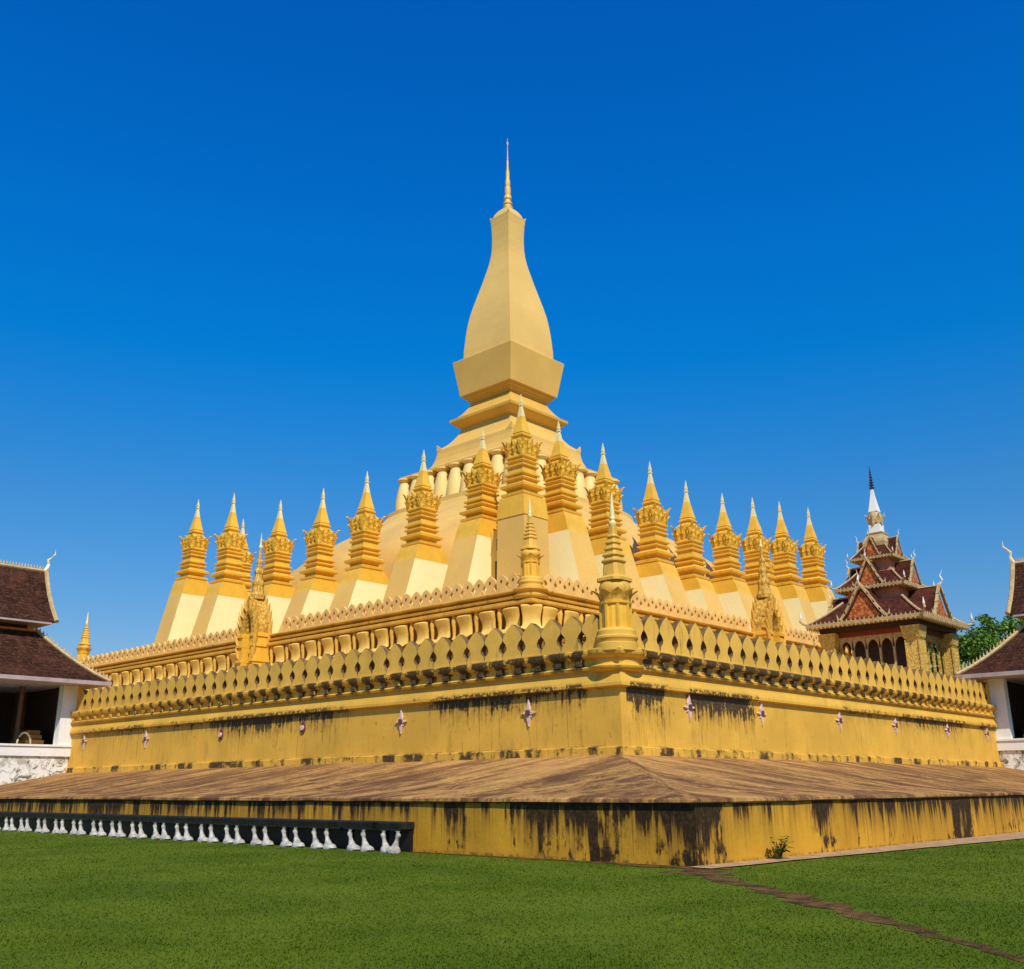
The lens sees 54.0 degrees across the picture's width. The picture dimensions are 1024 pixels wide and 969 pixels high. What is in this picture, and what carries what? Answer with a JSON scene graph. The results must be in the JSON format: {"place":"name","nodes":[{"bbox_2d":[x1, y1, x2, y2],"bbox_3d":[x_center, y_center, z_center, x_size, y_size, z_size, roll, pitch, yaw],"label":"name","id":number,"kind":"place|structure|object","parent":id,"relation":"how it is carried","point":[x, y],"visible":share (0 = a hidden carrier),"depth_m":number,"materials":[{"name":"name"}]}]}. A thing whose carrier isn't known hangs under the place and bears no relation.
{"place":"outdoors","nodes":[
{"label":"outdoors","id":0,"kind":"place"},
{"bbox_2d":[1,829,707,868],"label":"soil path","id":1,"kind":"structure","parent":0,"point":[651,865],"depth_m":20.52,"materials":[{"name":"brown soil"}]},
{"bbox_2d":[2,812,25,830],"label":"stone bench","id":2,"kind":"object","parent":1,"relation":"on","point":[14,821],"visible":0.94,"depth_m":39.09,"materials":[{"name":"white stone"}]},
{"bbox_2d":[17,812,45,831],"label":"stone bench","id":3,"kind":"object","parent":1,"relation":"on","point":[31,822],"visible":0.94,"depth_m":38.14,"materials":[{"name":"white stone"}]},
{"bbox_2d":[34,812,60,832],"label":"stone bench","id":4,"kind":"object","parent":1,"relation":"on","point":[48,822],"visible":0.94,"depth_m":37.19,"materials":[{"name":"white stone"}]},
{"bbox_2d":[52,813,78,833],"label":"stone bench","id":5,"kind":"object","parent":1,"relation":"on","point":[66,824],"visible":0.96,"depth_m":36.21,"materials":[{"name":"white stone"}]},
{"bbox_2d":[108,814,138,837],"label":"stone bench","id":6,"kind":"object","parent":1,"relation":"on","point":[124,827],"visible":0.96,"depth_m":33.42,"materials":[{"name":"white stone"}]},
{"bbox_2d":[150,815,183,839],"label":"stone bench","id":7,"kind":"object","parent":1,"relation":"on","point":[168,830],"visible":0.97,"depth_m":31.55,"materials":[{"name":"white stone"}]},
{"bbox_2d":[221,817,259,843],"bbox_3d":[-7.863,9.976,28.951,1.400,0.700,0.650,-15,-22,41],"label":"stone bench","id":8,"kind":"object","parent":1,"relation":"on","point":[242,833],"visible":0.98,"depth_m":28.90,"materials":[{"name":"white stone"}]},
{"bbox_2d":[248,818,288,845],"bbox_3d":[-6.834,9.693,28.038,1.400,0.700,0.650,-15,-22,41],"label":"stone bench","id":9,"kind":"object","parent":1,"relation":"on","point":[270,833],"visible":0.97,"depth_m":27.99,"materials":[{"name":"white stone"}]},
{"bbox_2d":[277,819,321,847],"bbox_3d":[-5.790,9.407,27.111,1.400,0.700,0.650,-15,-22,41],"label":"stone bench","id":10,"kind":"object","parent":1,"relation":"on","point":[300,834],"visible":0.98,"depth_m":27.07,"materials":[{"name":"white stone"}]},
{"bbox_2d":[0,830,1023,968],"bbox_3d":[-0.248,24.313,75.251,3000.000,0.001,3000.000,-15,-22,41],"label":"lawn","id":11,"kind":"structure","parent":0,"point":[951,917],"depth_m":12.87,"materials":[{"name":"plant"}]},
{"bbox_2d":[0,811,13,829],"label":"stone bench","id":12,"kind":"object","parent":11,"relation":"on","point":[2,821],"visible":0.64,"depth_m":40.27,"materials":[{"name":"stone"}]},
{"bbox_2d":[69,813,99,834],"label":"stone bench","id":13,"kind":"object","parent":11,"relation":"on","point":[85,825],"visible":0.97,"depth_m":35.31,"materials":[{"name":"white stone"}]},
{"bbox_2d":[89,814,118,835],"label":"stone bench","id":14,"kind":"object","parent":11,"relation":"on","point":[104,826],"visible":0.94,"depth_m":34.27,"materials":[{"name":"white stone"}]},
{"bbox_2d":[128,815,161,838],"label":"stone bench","id":15,"kind":"object","parent":11,"relation":"on","point":[145,826],"visible":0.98,"depth_m":32.51,"materials":[{"name":"white stone"}]},
{"bbox_2d":[173,816,207,840],"bbox_3d":[-9.904,10.536,30.762,1.400,0.700,0.650,-15,-22,41],"label":"stone bench","id":16,"kind":"object","parent":11,"relation":"on","point":[191,831],"visible":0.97,"depth_m":30.72,"materials":[{"name":"white stone"}]},
{"bbox_2d":[196,817,232,842],"bbox_3d":[-8.874,10.254,29.849,1.400,0.700,0.650,-15,-22,41],"label":"stone bench","id":17,"kind":"object","parent":11,"relation":"on","point":[215,830],"visible":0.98,"depth_m":29.79,"materials":[{"name":"white stone"}]},
{"bbox_2d":[307,819,354,849],"bbox_3d":[-4.793,9.133,26.227,1.400,0.700,0.650,-15,-22,41],"label":"stone bench","id":18,"kind":"object","parent":11,"relation":"on","point":[333,835],"visible":0.96,"depth_m":26.14,"materials":[{"name":"white stone"}]},
{"bbox_2d":[342,820,388,851],"bbox_3d":[-3.694,8.832,25.252,1.400,0.700,0.650,-15,-22,41],"label":"stone bench","id":19,"kind":"object","parent":11,"relation":"on","point":[367,837],"visible":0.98,"depth_m":25.21,"materials":[{"name":"white stone"}]},
{"bbox_2d":[373,821,414,852],"bbox_3d":[-2.956,8.629,24.597,1.035,0.700,0.650,-15,-22,41],"label":"stone bench","id":20,"kind":"object","parent":11,"relation":"on","point":[400,834],"visible":1,"depth_m":24.46,"materials":[{"name":"white stone"}]},
{"bbox_2d":[0,755,1023,865],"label":"temple platform","id":21,"kind":"structure","parent":11,"relation":"on","point":[669,810],"depth_m":26.17,"materials":[{"name":"paint"}]},
{"bbox_2d":[0,551,111,784],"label":"hall","id":22,"kind":"structure","parent":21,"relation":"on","point":[45,680],"depth_m":53.44,"materials":[{"name":"brown tile"}]},
{"bbox_2d":[65,646,1003,772],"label":"terrace","id":23,"kind":"structure","parent":21,"relation":"on","point":[619,700],"depth_m":36.30,"materials":[{"name":"paint"}]},
{"bbox_2d":[235,534,272,669],"bbox_3d":[-15.644,8.436,61.042,2.446,11.350,1.540,-15,-22,41],"label":"portal","id":24,"kind":"object","parent":23,"relation":"on","point":[254,630],"visible":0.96,"depth_m":60.73,"materials":[{"name":"gold metal"}]},
{"bbox_2d":[77,614,599,710],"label":"parapet","id":25,"kind":"structure","parent":23,"relation":"on","point":[572,631],"depth_m":37.89,"materials":[{"name":"gold metal"}]},
{"bbox_2d":[81,586,852,691],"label":"terrace","id":26,"kind":"structure","parent":23,"relation":"on","point":[522,608],"depth_m":53.54,"materials":[{"name":"gold paint"}]},
{"bbox_2d":[75,614,92,662],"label":"corner turret","id":27,"kind":"object","parent":26,"relation":"on","point":[83,648],"visible":0.78,"depth_m":78.09,"materials":[{"name":"gold metal"}]},
{"bbox_2d":[81,628,235,666],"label":"parapet","id":28,"kind":"structure","parent":26,"relation":"on","point":[205,639],"depth_m":69.45,"materials":[{"name":"gold metal"}]},
{"bbox_2d":[154,499,211,644],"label":"stupa","id":29,"kind":"object","parent":26,"relation":"on","point":[190,586],"visible":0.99,"depth_m":79.36,"materials":[{"name":"gold metal"}]},
{"bbox_2d":[190,493,248,637],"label":"stupa","id":30,"kind":"object","parent":26,"relation":"on","point":[223,599],"visible":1,"depth_m":75.99,"materials":[{"name":"gold metal"}]},
{"bbox_2d":[240,519,255,594],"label":"stupa","id":31,"kind":"object","parent":26,"relation":"on","point":[247,559],"visible":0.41,"depth_m":84.05,"materials":[{"name":"gold metal"}]},
{"bbox_2d":[262,500,295,633],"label":"stupa","id":32,"kind":"object","parent":26,"relation":"on","point":[278,547],"visible":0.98,"depth_m":71.81,"materials":[{"name":"gold metal"}]},
{"bbox_2d":[278,488,339,631],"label":"stupa","id":33,"kind":"object","parent":26,"relation":"on","point":[315,589],"visible":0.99,"depth_m":68.38,"materials":[{"name":"gold metal"}]},
{"bbox_2d":[329,471,388,617],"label":"stupa","id":34,"kind":"object","parent":26,"relation":"on","point":[364,580],"visible":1,"depth_m":65.14,"materials":[{"name":"gold metal"}]},
{"bbox_2d":[282,573,520,631],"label":"parapet","id":35,"kind":"structure","parent":26,"relation":"on","point":[468,588],"depth_m":52.99,"materials":[{"name":"gold metal"}]},
{"bbox_2d":[383,450,447,609],"bbox_3d":[-5.649,3.438,62.370,2.120,11.846,5.280,-16,-23,41],"label":"stupa","id":36,"kind":"object","parent":26,"relation":"on","point":[420,564],"visible":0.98,"depth_m":61.62,"materials":[{"name":"gold metal"}]},
{"bbox_2d":[442,429,503,598],"bbox_3d":[-1.793,2.335,58.953,2.120,11.958,5.280,-15,-23,41],"label":"stupa","id":37,"kind":"object","parent":26,"relation":"on","point":[470,558],"visible":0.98,"depth_m":58.04,"materials":[{"name":"gold metal"}]},
{"bbox_2d":[491,531,496,589],"bbox_3d":[-0.546,5.155,57.000,1.240,5.200,0.640,-15,-22,41],"label":"doorway","id":38,"kind":"structure","parent":26,"relation":"on","point":[493,554],"depth_m":57.40,"materials":[{"name":"gold metal"}]},
{"bbox_2d":[495,561,496,589],"bbox_3d":[-0.753,5.960,56.549,0.480,3.400,0.060,-15,-22,41],"label":"door","id":39,"kind":"structure","parent":38,"relation":"in","point":[495,561],"depth_m":56.96,"materials":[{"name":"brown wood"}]},
{"bbox_2d":[289,138,714,588],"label":"great stupa","id":40,"kind":"object","parent":26,"relation":"on","point":[504,364],"visible":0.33,"depth_m":82.51,"materials":[{"name":"paint"}]},
{"bbox_2d":[497,395,549,588],"bbox_3d":[0.590,1.031,56.907,2.160,13.273,2.160,-15,-22,40],"label":"stupa","id":41,"kind":"object","parent":26,"relation":"on","point":[521,450],"visible":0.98,"depth_m":56.31,"materials":[{"name":"gold metal"}]},
{"bbox_2d":[516,497,543,586],"bbox_3d":[0.872,2.817,48.078,1.251,4.592,1.251,-6,-18,19],"label":"corner turret","id":42,"kind":"object","parent":26,"relation":"on","point":[530,557],"visible":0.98,"depth_m":47.52,"materials":[{"name":"gold metal"}]},
{"bbox_2d":[538,421,599,594],"bbox_3d":[2.920,2.115,59.338,5.280,12.566,2.120,-16,-22,40],"label":"stupa","id":43,"kind":"object","parent":26,"relation":"on","point":[571,556],"visible":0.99,"depth_m":58.37,"materials":[{"name":"gold metal"}]},
{"bbox_2d":[584,443,647,606],"bbox_3d":[5.865,3.178,62.325,5.280,12.203,2.120,-16,-23,42],"label":"stupa","id":44,"kind":"object","parent":26,"relation":"on","point":[600,492],"visible":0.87,"depth_m":62.11,"materials":[{"name":"gold metal"}]},
{"bbox_2d":[543,574,749,631],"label":"parapet","id":45,"kind":"structure","parent":26,"relation":"on","point":[658,605],"depth_m":54.63,"materials":[{"name":"gold metal"}]},
{"bbox_2d":[632,461,690,609],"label":"stupa","id":46,"kind":"object","parent":26,"relation":"on","point":[658,574],"visible":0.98,"depth_m":65.20,"materials":[{"name":"gold metal"}]},
{"bbox_2d":[670,480,724,614],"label":"stupa","id":47,"kind":"object","parent":26,"relation":"on","point":[688,534],"visible":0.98,"depth_m":68.42,"materials":[{"name":"gold metal"}]},
{"bbox_2d":[707,494,753,631],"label":"stupa","id":48,"kind":"object","parent":26,"relation":"on","point":[733,592],"visible":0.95,"depth_m":71.61,"materials":[{"name":"gold metal"}]},
{"bbox_2d":[740,498,792,629],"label":"stupa","id":49,"kind":"object","parent":26,"relation":"on","point":[750,543],"visible":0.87,"depth_m":75.31,"materials":[{"name":"gold metal"}]},
{"bbox_2d":[760,526,774,582],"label":"stupa","id":50,"kind":"object","parent":26,"relation":"on","point":[771,564],"visible":0.1,"depth_m":85.73,"materials":[{"name":"gold metal"}]},
{"bbox_2d":[770,503,817,634],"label":"stupa","id":51,"kind":"object","parent":26,"relation":"on","point":[791,589],"visible":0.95,"depth_m":78.08,"materials":[{"name":"gold metal"}]},
{"bbox_2d":[797,509,834,618],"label":"stupa","id":52,"kind":"object","parent":26,"relation":"on","point":[811,551],"visible":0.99,"depth_m":81.70,"materials":[{"name":"gold metal"}]},
{"bbox_2d":[785,627,851,651],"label":"parapet","id":53,"kind":"structure","parent":26,"relation":"on","point":[801,636],"depth_m":66.10,"materials":[{"name":"gold metal"}]},
{"bbox_2d":[592,493,638,649],"bbox_3d":[3.153,2.657,31.010,1.363,5.000,1.363,-6,-18,19],"label":"corner turret","id":54,"kind":"object","parent":23,"relation":"on","point":[616,629],"visible":0.98,"depth_m":30.38,"materials":[{"name":"gold metal"}]},
{"bbox_2d":[750,539,786,645],"bbox_3d":[15.678,8.624,61.492,1.540,10.900,2.446,-15,-22,41],"label":"portal","id":55,"kind":"object","parent":23,"relation":"on","point":[767,621],"visible":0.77,"depth_m":61.52,"materials":[{"name":"gold metal"}]},
{"bbox_2d":[632,611,991,704],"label":"parapet","id":56,"kind":"structure","parent":23,"relation":"on","point":[664,635],"depth_m":37.74,"materials":[{"name":"gold metal"}]},
{"bbox_2d":[799,466,973,676],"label":"pavilion","id":57,"kind":"structure","parent":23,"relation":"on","point":[888,609],"depth_m":57.98,"materials":[{"name":"red paint"}]},
{"bbox_2d":[955,541,1023,769],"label":"hall","id":58,"kind":"structure","parent":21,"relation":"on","point":[999,669],"depth_m":52.72,"materials":[{"name":"brown tile"}]},
{"bbox_2d":[929,629,1002,669],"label":"tree","id":59,"kind":"object","parent":11,"relation":"on","point":[971,642],"visible":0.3,"depth_m":93.28,"materials":[{"name":"green plant"}]},
{"bbox_2d":[960,614,1022,651],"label":"tree","id":60,"kind":"object","parent":11,"relation":"on","point":[987,623],"visible":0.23,"depth_m":104.51,"materials":[{"name":"green plant"}]},
{"bbox_2d":[0,0,1023,667],"label":"sky","id":61,"kind":"structure","parent":0,"point":[774,249],"materials":[{"name":"blue"}]},
{"bbox_2d":[663,867,1023,961],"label":"dirt path","id":62,"kind":"structure","parent":0,"point":[801,899],"depth_m":12.91,"materials":[{"name":"brown soil"}]},
{"bbox_2d":[691,832,1023,867],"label":"paved path","id":63,"kind":"structure","parent":0,"point":[1001,837],"depth_m":24.31,"materials":[{"name":"beige concrete"}]},
{"bbox_2d":[769,835,792,858],"bbox_3d":[5.639,7.608,21.044,0.554,0.471,0.734,-15,-22,41],"label":"weed","id":64,"kind":"object","parent":63,"relation":"on","point":[779,850],"visible":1,"depth_m":21.06,"materials":[{"name":"green plant"}]},
{"bbox_2d":[929,644,981,672],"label":"tree","id":65,"kind":"object","parent":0,"point":[931,662],"visible":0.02,"depth_m":109.87,"materials":[{"name":"green plant"}]}
]}

